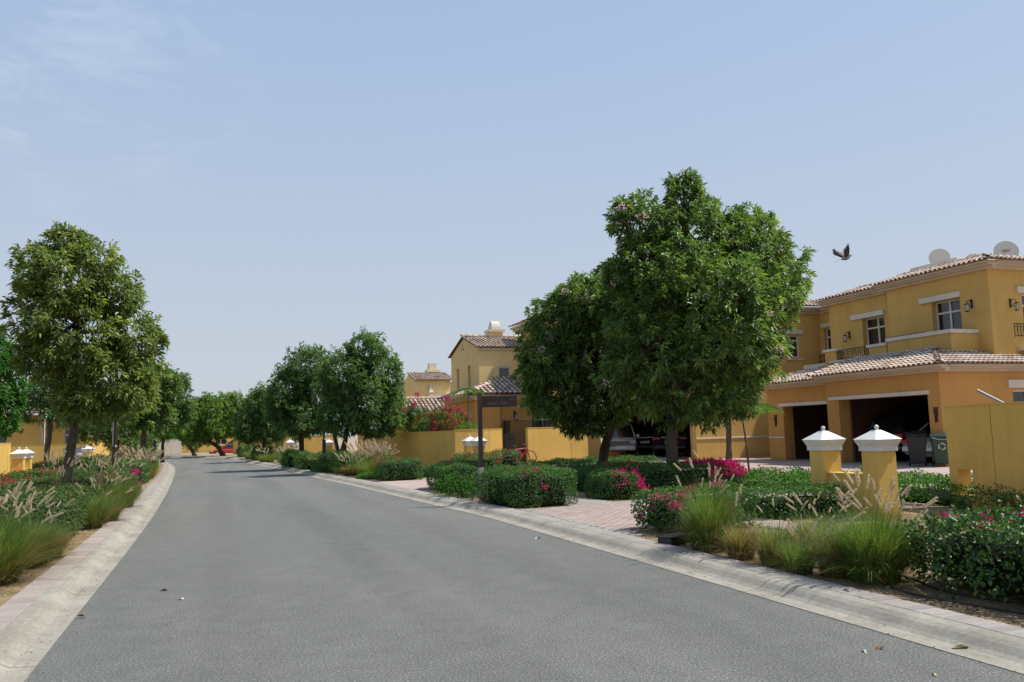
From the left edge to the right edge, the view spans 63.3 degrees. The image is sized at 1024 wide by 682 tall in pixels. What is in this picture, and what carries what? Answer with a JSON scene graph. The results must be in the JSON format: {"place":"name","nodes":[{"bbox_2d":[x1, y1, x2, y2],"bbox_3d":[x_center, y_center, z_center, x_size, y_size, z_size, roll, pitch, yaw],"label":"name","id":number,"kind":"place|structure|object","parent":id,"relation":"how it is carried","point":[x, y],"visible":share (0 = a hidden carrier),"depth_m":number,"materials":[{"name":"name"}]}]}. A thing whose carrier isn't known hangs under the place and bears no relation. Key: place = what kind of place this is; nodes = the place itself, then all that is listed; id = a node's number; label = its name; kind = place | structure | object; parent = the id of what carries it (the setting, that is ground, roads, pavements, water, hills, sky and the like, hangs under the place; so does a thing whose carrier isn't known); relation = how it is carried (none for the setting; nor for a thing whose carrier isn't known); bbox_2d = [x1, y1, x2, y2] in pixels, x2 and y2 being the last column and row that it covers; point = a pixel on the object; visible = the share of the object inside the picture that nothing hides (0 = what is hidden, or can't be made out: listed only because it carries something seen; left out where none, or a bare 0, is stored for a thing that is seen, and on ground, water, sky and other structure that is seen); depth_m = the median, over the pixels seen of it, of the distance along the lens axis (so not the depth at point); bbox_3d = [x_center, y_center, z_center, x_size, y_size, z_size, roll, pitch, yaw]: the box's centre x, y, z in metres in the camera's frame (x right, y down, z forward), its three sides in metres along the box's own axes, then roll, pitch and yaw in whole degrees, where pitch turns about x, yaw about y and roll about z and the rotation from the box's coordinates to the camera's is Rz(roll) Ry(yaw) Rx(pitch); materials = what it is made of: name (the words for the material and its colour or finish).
{"place":"outdoors","nodes":[
{"label":"outdoors","id":0,"kind":"place"},
{"bbox_2d":[0,463,162,606],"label":"verge","id":1,"kind":"structure","parent":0,"point":[28,579],"depth_m":10.08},
{"bbox_2d":[0,443,10,474],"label":"garden wall","id":2,"kind":"structure","parent":1,"relation":"on","point":[5,448],"depth_m":28.79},
{"bbox_2d":[0,322,32,441],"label":"tree","id":3,"kind":"object","parent":1,"relation":"on","point":[13,393],"visible":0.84,"depth_m":23.36,"materials":[{"name":"green plant"}]},
{"bbox_2d":[10,447,34,479],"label":"gate pillars","id":4,"kind":"structure","parent":1,"relation":"on","point":[21,459],"depth_m":29.61,"materials":[{"name":"yellow paint"}]},
{"bbox_2d":[0,466,78,480],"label":"hedge","id":5,"kind":"object","parent":1,"relation":"on","point":[27,474],"visible":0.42,"depth_m":25.73,"materials":[{"name":"green plant"}]},
{"bbox_2d":[0,491,89,585],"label":"grass clump","id":6,"kind":"object","parent":1,"relation":"on","point":[12,565],"visible":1,"depth_m":9.31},
{"bbox_2d":[0,485,89,539],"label":"hedge","id":7,"kind":"object","parent":1,"relation":"on","point":[66,495],"visible":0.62,"depth_m":12.91,"materials":[{"name":"green plant"}]},
{"bbox_2d":[0,481,91,563],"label":"grass clump","id":8,"kind":"object","parent":1,"relation":"on","point":[16,489],"visible":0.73,"depth_m":10.04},
{"bbox_2d":[16,362,82,467],"bbox_3d":[-19.605,3.280,35.362,2.968,5.346,2.102,1,-7,-20],"label":"tree","id":9,"kind":"object","parent":1,"relation":"on","point":[42,409],"visible":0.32,"depth_m":34.98,"materials":[{"name":"green plant"}]},
{"bbox_2d":[10,443,88,472],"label":"garden wall","id":10,"kind":"structure","parent":1,"relation":"on","point":[38,450],"depth_m":48.22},
{"bbox_2d":[0,490,104,568],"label":"grass clump","id":11,"kind":"object","parent":1,"relation":"on","point":[46,547],"visible":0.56,"depth_m":10.52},
{"bbox_2d":[0,479,104,520],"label":"hedge","id":12,"kind":"object","parent":1,"relation":"on","point":[85,486],"visible":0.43,"depth_m":16.70,"materials":[{"name":"green plant"}]},
{"bbox_2d":[0,396,110,444],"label":"villa","id":13,"kind":"object","parent":1,"relation":"on","point":[32,435],"visible":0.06,"depth_m":52.62,"materials":[{"name":"yellow paint"}]},
{"bbox_2d":[29,498,93,558],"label":"grass clump","id":14,"kind":"object","parent":1,"relation":"on","point":[66,536],"visible":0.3,"depth_m":11.23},
{"bbox_2d":[42,450,82,499],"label":"grass clump","id":15,"kind":"object","parent":1,"relation":"on","point":[55,463],"visible":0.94,"depth_m":15.99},
{"bbox_2d":[32,457,100,472],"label":"hedge","id":16,"kind":"object","parent":1,"relation":"on","point":[50,464],"visible":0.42,"depth_m":33.37,"materials":[{"name":"green plant"}]},
{"bbox_2d":[0,461,166,630],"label":"paver course","id":17,"kind":"object","parent":1,"relation":"on","point":[15,606],"visible":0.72,"depth_m":9.88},
{"bbox_2d":[153,407,189,462],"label":"tree","id":18,"kind":"object","parent":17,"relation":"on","point":[168,436],"visible":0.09,"depth_m":60.38,"materials":[{"name":"green plant"}]},
{"bbox_2d":[0,220,170,483],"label":"tree","id":19,"kind":"object","parent":1,"relation":"on","point":[40,336],"visible":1,"depth_m":17.44,"materials":[{"name":"green plant"}]},
{"bbox_2d":[39,464,134,495],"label":"hedge","id":20,"kind":"object","parent":1,"relation":"on","point":[79,474],"visible":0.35,"depth_m":20.26,"materials":[{"name":"green plant"}]},
{"bbox_2d":[76,448,122,491],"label":"grass clump","id":21,"kind":"object","parent":1,"relation":"on","point":[93,470],"visible":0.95,"depth_m":19.45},
{"bbox_2d":[75,476,127,529],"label":"grass clump","id":22,"kind":"object","parent":1,"relation":"on","point":[97,516],"visible":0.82,"depth_m":14.98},
{"bbox_2d":[62,384,164,453],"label":"tree","id":23,"kind":"object","parent":1,"relation":"on","point":[101,433],"visible":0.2,"depth_m":41.11,"materials":[{"name":"green plant"}]},
{"bbox_2d":[88,476,144,522],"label":"grass clump","id":24,"kind":"object","parent":1,"relation":"on","point":[119,510],"visible":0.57,"depth_m":16.08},
{"bbox_2d":[103,460,153,507],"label":"grass clump","id":25,"kind":"object","parent":1,"relation":"on","point":[132,493],"visible":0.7,"depth_m":19.31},
{"bbox_2d":[107,458,150,483],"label":"hedge","id":26,"kind":"object","parent":1,"relation":"on","point":[143,478],"visible":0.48,"depth_m":30.58,"materials":[{"name":"green plant"}]},
{"bbox_2d":[119,361,183,459],"bbox_3d":[-16.146,3.382,36.533,3.236,5.201,2.941,1,-7,-20],"label":"tree","id":27,"kind":"object","parent":1,"relation":"on","point":[163,418],"visible":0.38,"depth_m":36.47,"materials":[{"name":"green plant"}]},
{"bbox_2d":[150,368,196,464],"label":"tree","id":28,"kind":"object","parent":1,"relation":"on","point":[184,417],"visible":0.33,"depth_m":49.76,"materials":[{"name":"green plant"}]},
{"bbox_2d":[181,437,602,455],"bbox_3d":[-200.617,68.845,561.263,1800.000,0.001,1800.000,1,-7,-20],"label":"ground","id":29,"kind":"structure","parent":0,"point":[351,440],"depth_m":138.28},
{"bbox_2d":[152,439,181,455],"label":"garden wall","id":30,"kind":"structure","parent":29,"relation":"on","point":[173,448],"depth_m":93.84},
{"bbox_2d":[0,0,1023,442],"label":"sky","id":31,"kind":"structure","parent":0,"point":[275,175],"materials":[{"name":"blue"}]},
{"bbox_2d":[25,458,1023,681],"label":"road","id":32,"kind":"structure","parent":0,"point":[279,575],"depth_m":7.54,"materials":[{"name":"asphalt"}]},
{"bbox_2d":[0,462,174,681],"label":"kerb","id":33,"kind":"structure","parent":32,"relation":"on","point":[41,618],"depth_m":8.34,"materials":[{"name":"concrete"}]},
{"bbox_2d":[166,456,1023,674],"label":"kerb","id":34,"kind":"structure","parent":32,"relation":"on","point":[998,649],"depth_m":7.74,"materials":[{"name":"concrete"}]},
{"bbox_2d":[378,455,681,489],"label":"driveway","id":35,"kind":"structure","parent":0,"point":[416,484],"depth_m":26.26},
{"bbox_2d":[601,424,638,456],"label":"parked car","id":36,"kind":"object","parent":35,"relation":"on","point":[623,439],"visible":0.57,"depth_m":44.04,"materials":[{"name":"silver metal"}]},
{"bbox_2d":[167,442,1023,627],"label":"verge","id":37,"kind":"structure","parent":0,"point":[904,584],"depth_m":7.72,"materials":[{"name":"soil"}]},
{"bbox_2d":[179,390,246,455],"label":"tree","id":38,"kind":"object","parent":37,"relation":"on","point":[212,417],"visible":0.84,"depth_m":79.67,"materials":[{"name":"green plant"}]},
{"bbox_2d":[231,381,287,451],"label":"tree","id":39,"kind":"object","parent":37,"relation":"on","point":[249,429],"visible":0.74,"depth_m":58.46,"materials":[{"name":"green plant"}]},
{"bbox_2d":[279,447,307,468],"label":"hedge","id":40,"kind":"object","parent":37,"relation":"on","point":[287,457],"visible":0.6,"depth_m":43.43,"materials":[{"name":"green plant"}]},
{"bbox_2d":[260,340,341,467],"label":"tree","id":41,"kind":"object","parent":37,"relation":"on","point":[301,400],"visible":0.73,"depth_m":42.09,"materials":[{"name":"green plant"}]},
{"bbox_2d":[291,448,328,469],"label":"hedge","id":42,"kind":"object","parent":37,"relation":"on","point":[308,463],"visible":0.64,"depth_m":39.35,"materials":[{"name":"green plant"}]},
{"bbox_2d":[304,435,337,458],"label":"garden wall","id":43,"kind":"structure","parent":37,"relation":"on","point":[313,444],"depth_m":49.08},
{"bbox_2d":[328,449,364,474],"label":"hedge","id":44,"kind":"object","parent":37,"relation":"on","point":[335,463],"visible":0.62,"depth_m":33.89,"materials":[{"name":"green plant"}]},
{"bbox_2d":[311,325,408,461],"bbox_3d":[-6.658,2.522,36.791,3.650,6.471,4.157,-6,-8,37],"label":"tree","id":45,"kind":"object","parent":37,"relation":"on","point":[364,384],"visible":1,"depth_m":36.27,"materials":[{"name":"green plant"}]},
{"bbox_2d":[362,438,399,470],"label":"grass clump","id":46,"kind":"object","parent":37,"relation":"on","point":[374,446],"visible":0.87,"depth_m":31.23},
{"bbox_2d":[374,455,423,480],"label":"hedge","id":47,"kind":"object","parent":37,"relation":"on","point":[408,469],"visible":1,"depth_m":28.03,"materials":[{"name":"green plant"}]},
{"bbox_2d":[358,430,457,471],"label":"garden wall","id":48,"kind":"structure","parent":37,"relation":"on","point":[431,447],"depth_m":35.43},
{"bbox_2d":[395,400,433,431],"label":"shrub","id":49,"kind":"object","parent":37,"relation":"on","point":[415,411],"visible":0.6,"depth_m":38.55,"materials":[{"name":"green plant"}]},
{"bbox_2d":[390,396,445,432],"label":"garage","id":50,"kind":"structure","parent":37,"relation":"on","point":[428,403],"depth_m":50.58,"materials":[{"name":"tile"}]},
{"bbox_2d":[403,363,451,413],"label":"villa","id":51,"kind":"object","parent":37,"relation":"on","point":[431,380],"visible":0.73,"depth_m":67.08,"materials":[{"name":"paint"}]},
{"bbox_2d":[424,403,477,430],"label":"shrub","id":52,"kind":"object","parent":37,"relation":"on","point":[441,422],"visible":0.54,"depth_m":36.78,"materials":[{"name":"green plant"}]},
{"bbox_2d":[426,460,490,492],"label":"hedge","id":53,"kind":"object","parent":37,"relation":"on","point":[441,469],"visible":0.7,"depth_m":22.22,"materials":[{"name":"green plant"}]},
{"bbox_2d":[442,469,477,498],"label":"shrub","id":54,"kind":"object","parent":37,"relation":"on","point":[451,488],"visible":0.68,"depth_m":19.68,"materials":[{"name":"green plant"}]},
{"bbox_2d":[451,388,485,429],"bbox_3d":[-1.822,3.634,34.252,1.528,3.389,1.553,1,-7,-20],"label":"young tree","id":55,"kind":"object","parent":37,"relation":"on","point":[468,424],"visible":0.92,"depth_m":34.17,"materials":[{"name":"green plant"}]},
{"bbox_2d":[455,429,483,456],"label":"garden wall","id":56,"kind":"structure","parent":37,"relation":"on","point":[461,435],"depth_m":31.99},
{"bbox_2d":[462,435,487,459],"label":"gate pillars","id":57,"kind":"structure","parent":37,"relation":"on","point":[470,443],"depth_m":30.30,"materials":[{"name":"white paint"}]},
{"bbox_2d":[450,451,502,478],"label":"hedge","id":58,"kind":"object","parent":37,"relation":"on","point":[491,459],"visible":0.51,"depth_m":26.47,"materials":[{"name":"green plant"}]},
{"bbox_2d":[448,321,529,397],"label":"villa","id":59,"kind":"object","parent":37,"relation":"on","point":[476,359],"visible":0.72,"depth_m":44.32,"materials":[{"name":"yellow paint"}]},
{"bbox_2d":[436,376,549,461],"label":"garage","id":60,"kind":"structure","parent":37,"relation":"on","point":[493,417],"depth_m":41.21,"materials":[{"name":"yellow paint"}]},
{"bbox_2d":[484,428,502,462],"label":"garden wall","id":61,"kind":"structure","parent":37,"relation":"on","point":[493,437],"depth_m":33.20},
{"bbox_2d":[477,393,516,501],"bbox_3d":[-0.315,2.375,18.590,0.912,2.450,0.137,-2,-6,0],"label":"street sign","id":62,"kind":"object","parent":37,"relation":"on","point":[498,401],"visible":0.85,"depth_m":18.64,"materials":[{"name":"metal"}]},
{"bbox_2d":[491,448,523,472],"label":"hedge","id":63,"kind":"object","parent":37,"relation":"on","point":[509,458],"visible":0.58,"depth_m":28.31,"materials":[{"name":"green plant"}]},
{"bbox_2d":[474,462,578,508],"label":"hedge","id":64,"kind":"object","parent":37,"relation":"on","point":[516,488],"visible":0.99,"depth_m":16.94,"materials":[{"name":"green plant"}]},
{"bbox_2d":[508,317,600,458],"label":"villa wing","id":65,"kind":"structure","parent":37,"relation":"on","point":[594,444],"depth_m":41.51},
{"bbox_2d":[525,427,587,464],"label":"garden wall","id":66,"kind":"structure","parent":37,"relation":"on","point":[547,443],"depth_m":38.73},
{"bbox_2d":[511,463,617,491],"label":"hedge","id":67,"kind":"object","parent":37,"relation":"on","point":[582,475],"visible":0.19,"depth_m":20.83,"materials":[{"name":"green plant"}]},
{"bbox_2d":[508,268,650,463],"bbox_3d":[2.391,0.878,24.190,5.012,6.545,3.523,-2,-6,1],"label":"tree","id":68,"kind":"object","parent":37,"relation":"on","point":[553,356],"visible":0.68,"depth_m":23.35,"materials":[{"name":"green plant"}]},
{"bbox_2d":[522,453,664,472],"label":"hedge","id":69,"kind":"object","parent":37,"relation":"on","point":[559,461],"visible":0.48,"depth_m":25.39,"materials":[{"name":"green plant"}]},
{"bbox_2d":[583,465,647,499],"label":"hedge","id":70,"kind":"object","parent":37,"relation":"on","point":[622,488],"visible":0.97,"depth_m":18.07,"materials":[{"name":"green plant"}]},
{"bbox_2d":[233,457,1023,638],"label":"paver course","id":71,"kind":"object","parent":37,"relation":"on","point":[1004,628],"visible":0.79,"depth_m":8.15,"materials":[{"name":"concrete"}]},
{"bbox_2d":[593,459,663,478],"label":"hedge","id":72,"kind":"object","parent":37,"relation":"on","point":[614,465],"visible":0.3,"depth_m":20.27,"materials":[{"name":"green plant"}]},
{"bbox_2d":[628,423,661,454],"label":"parked car","id":73,"kind":"object","parent":37,"relation":"on","point":[645,431],"visible":0.22,"depth_m":45.99,"materials":[{"name":"black"}]},
{"bbox_2d":[652,423,688,455],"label":"parked car","id":74,"kind":"object","parent":37,"relation":"on","point":[658,441],"visible":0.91,"depth_m":43.27,"materials":[{"name":"black"}]},
{"bbox_2d":[656,533,690,545],"bbox_3d":[2.137,2.607,10.914,0.440,0.118,0.240,4,-8,-39],"label":"ground box","id":75,"kind":"object","parent":37,"relation":"on","point":[672,540],"visible":0.64,"depth_m":10.81,"materials":[{"name":"black plastic"}]},
{"bbox_2d":[624,457,748,491],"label":"hedge","id":76,"kind":"object","parent":37,"relation":"on","point":[657,479],"visible":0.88,"depth_m":19.84,"materials":[{"name":"green plant"}]},
{"bbox_2d":[630,479,758,532],"bbox_3d":[2.798,2.483,12.504,2.013,0.757,1.354,2,-7,-32],"label":"hedge","id":77,"kind":"object","parent":37,"relation":"on","point":[660,514],"visible":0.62,"depth_m":12.21,"materials":[{"name":"green plant"}]},
{"bbox_2d":[634,450,767,552],"bbox_3d":[2.435,1.972,10.300,1.833,1.232,1.915,1,-7,-20],"label":"grass clump","id":78,"kind":"object","parent":37,"relation":"on","point":[703,520],"visible":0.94,"depth_m":10.09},
{"bbox_2d":[587,166,818,470],"bbox_3d":[4.839,-0.431,21.927,6.252,8.456,5.898,-4,-7,22],"label":"tree","id":79,"kind":"object","parent":37,"relation":"on","point":[682,302],"visible":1,"depth_m":20.82,"materials":[{"name":"green plant"}]},
{"bbox_2d":[608,298,830,459],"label":"villa","id":80,"kind":"object","parent":37,"relation":"on","point":[811,336],"visible":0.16,"depth_m":40.49,"materials":[{"name":"yellow paint"}]},
{"bbox_2d":[692,484,773,559],"bbox_3d":[2.583,2.066,9.516,1.303,0.864,1.358,1,-7,-20],"label":"grass clump","id":81,"kind":"object","parent":37,"relation":"on","point":[735,544],"visible":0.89,"depth_m":9.49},
{"bbox_2d":[488,496,1023,625],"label":"leaf litter","id":82,"kind":"object","parent":37,"relation":"on","point":[873,587],"visible":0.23,"depth_m":7.48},
{"bbox_2d":[730,498,820,567],"bbox_3d":[2.840,2.071,9.021,1.421,0.733,1.310,-4,-7,24],"label":"grass clump","id":83,"kind":"object","parent":37,"relation":"on","point":[764,552],"visible":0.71,"depth_m":8.94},
{"bbox_2d":[747,515,834,574],"bbox_3d":[2.919,2.086,8.517,1.206,0.590,1.070,-5,-7,30],"label":"grass clump","id":84,"kind":"object","parent":37,"relation":"on","point":[803,558],"visible":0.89,"depth_m":8.46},
{"bbox_2d":[738,478,852,520],"bbox_3d":[4.640,2.640,13.839,1.961,0.684,1.439,0,-6,-13],"label":"hedge","id":85,"kind":"object","parent":37,"relation":"on","point":[821,502],"visible":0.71,"depth_m":13.41,"materials":[{"name":"green plant"}]},
{"bbox_2d":[734,462,861,492],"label":"hedge","id":86,"kind":"object","parent":37,"relation":"on","point":[760,475],"visible":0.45,"depth_m":19.93,"materials":[{"name":"green plant"}]},
{"bbox_2d":[781,491,856,544],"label":"grass clump","id":87,"kind":"object","parent":37,"relation":"on","point":[806,528],"visible":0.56,"depth_m":10.57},
{"bbox_2d":[793,491,852,555],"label":"grass clump","id":88,"kind":"object","parent":37,"relation":"on","point":[818,527],"visible":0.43,"depth_m":9.72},
{"bbox_2d":[779,488,868,577],"bbox_3d":[3.243,1.918,8.353,1.219,0.869,1.240,-3,-6,11],"label":"grass clump","id":89,"kind":"object","parent":37,"relation":"on","point":[822,568],"visible":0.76,"depth_m":8.21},
{"bbox_2d":[802,425,901,519],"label":"gate pillars","id":90,"kind":"structure","parent":37,"relation":"on","point":[877,448],"depth_m":13.25,"materials":[{"name":"yellow paint"}]},
{"bbox_2d":[780,468,951,584],"bbox_3d":[3.482,1.755,7.964,2.096,1.095,2.068,1,-7,-20],"label":"grass clump","id":91,"kind":"object","parent":37,"relation":"on","point":[875,555],"visible":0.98,"depth_m":7.81,"materials":[{"name":"plant"}]},
{"bbox_2d":[762,253,1023,466],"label":"villa","id":92,"kind":"object","parent":37,"relation":"on","point":[932,339],"visible":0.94,"depth_m":31.22,"materials":[{"name":"yellow paint"}]},
{"bbox_2d":[866,316,885,344],"bbox_3d":[15.606,-0.106,35.316,0.072,1.840,1.270,1,-7,-20],"label":"window","id":93,"kind":"structure","parent":92,"relation":"in","point":[875,326],"depth_m":35.47,"materials":[{"name":"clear glass"}]},
{"bbox_2d":[868,413,932,457],"bbox_3d":[16.025,3.685,32.111,4.710,1.776,2.100,1,-7,-25],"label":"parked car","id":94,"kind":"object","parent":92,"relation":"on","point":[898,425],"visible":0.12,"depth_m":31.05,"materials":[{"name":"black"}]},
{"bbox_2d":[901,423,932,460],"bbox_3d":[16.345,3.586,29.725,4.710,1.436,2.100,1,-7,-22],"label":"parked car","id":95,"kind":"object","parent":92,"relation":"on","point":[926,427],"visible":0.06,"depth_m":29.39,"materials":[{"name":"white"}]},
{"bbox_2d":[936,298,961,330],"bbox_3d":[16.544,-0.604,31.206,0.072,1.880,1.300,1,-7,-20],"label":"window","id":96,"kind":"structure","parent":92,"relation":"in","point":[948,313],"depth_m":31.34,"materials":[{"name":"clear glass"}]},
{"bbox_2d":[993,241,1018,259],"bbox_3d":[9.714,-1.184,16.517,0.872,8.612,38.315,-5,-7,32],"label":"satellite dish","id":97,"kind":"object","parent":92,"relation":"on","point":[1006,248],"visible":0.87,"depth_m":32.98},
{"bbox_2d":[816,568,1023,613],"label":"irrigation hose","id":98,"kind":"object","parent":37,"relation":"on","point":[989,607],"visible":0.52,"depth_m":6.86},
{"bbox_2d":[897,468,973,507],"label":"hedge","id":99,"kind":"object","parent":37,"relation":"on","point":[919,494],"visible":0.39,"depth_m":15.26,"materials":[{"name":"green plant"}]},
{"bbox_2d":[893,494,1023,606],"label":"hedge","id":100,"kind":"object","parent":37,"relation":"on","point":[989,553],"visible":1,"depth_m":7.10,"materials":[{"name":"green plant"}]},
{"bbox_2d":[943,401,1023,513],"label":"garden wall","id":101,"kind":"structure","parent":37,"relation":"on","point":[985,442],"depth_m":13.76,"materials":[{"name":"paint"}]},
{"bbox_2d":[953,482,1023,518],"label":"hedge","id":102,"kind":"object","parent":37,"relation":"on","point":[965,504],"visible":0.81,"depth_m":13.12,"materials":[{"name":"green plant"}]},
{"bbox_2d":[516,493,850,536],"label":"driveway","id":103,"kind":"structure","parent":0,"point":[594,513],"depth_m":14.66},
{"bbox_2d":[650,457,972,504],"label":"courtyard","id":104,"kind":"structure","parent":0,"point":[760,461],"depth_m":29.20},
{"bbox_2d":[685,335,775,459],"bbox_3d":[8.086,2.015,31.532,4.027,5.497,2.831,1,-7,-20],"label":"tree","id":105,"kind":"object","parent":104,"relation":"on","point":[728,444],"visible":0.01,"depth_m":31.39,"materials":[{"name":"green plant"}]},
{"bbox_2d":[728,403,784,469],"bbox_3d":[6.971,2.958,25.028,2.455,2.232,2.596,-5,-7,30],"label":"young tree","id":106,"kind":"object","parent":104,"relation":"on","point":[765,406],"visible":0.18,"depth_m":25.07,"materials":[{"name":"green plant"}]},
{"bbox_2d":[904,430,926,465],"bbox_3d":[13.469,3.565,27.625,0.675,1.207,0.800,-4,-7,23],"label":"wheelie bin","id":107,"kind":"object","parent":104,"relation":"on","point":[916,442],"visible":1,"depth_m":27.36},
{"bbox_2d":[928,434,948,465],"bbox_3d":[14.027,3.561,27.108,0.670,1.070,0.798,-4,-7,23],"label":"wheelie bin","id":108,"kind":"object","parent":104,"relation":"on","point":[939,447],"visible":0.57,"depth_m":26.86,"materials":[{"name":"green plastic"}]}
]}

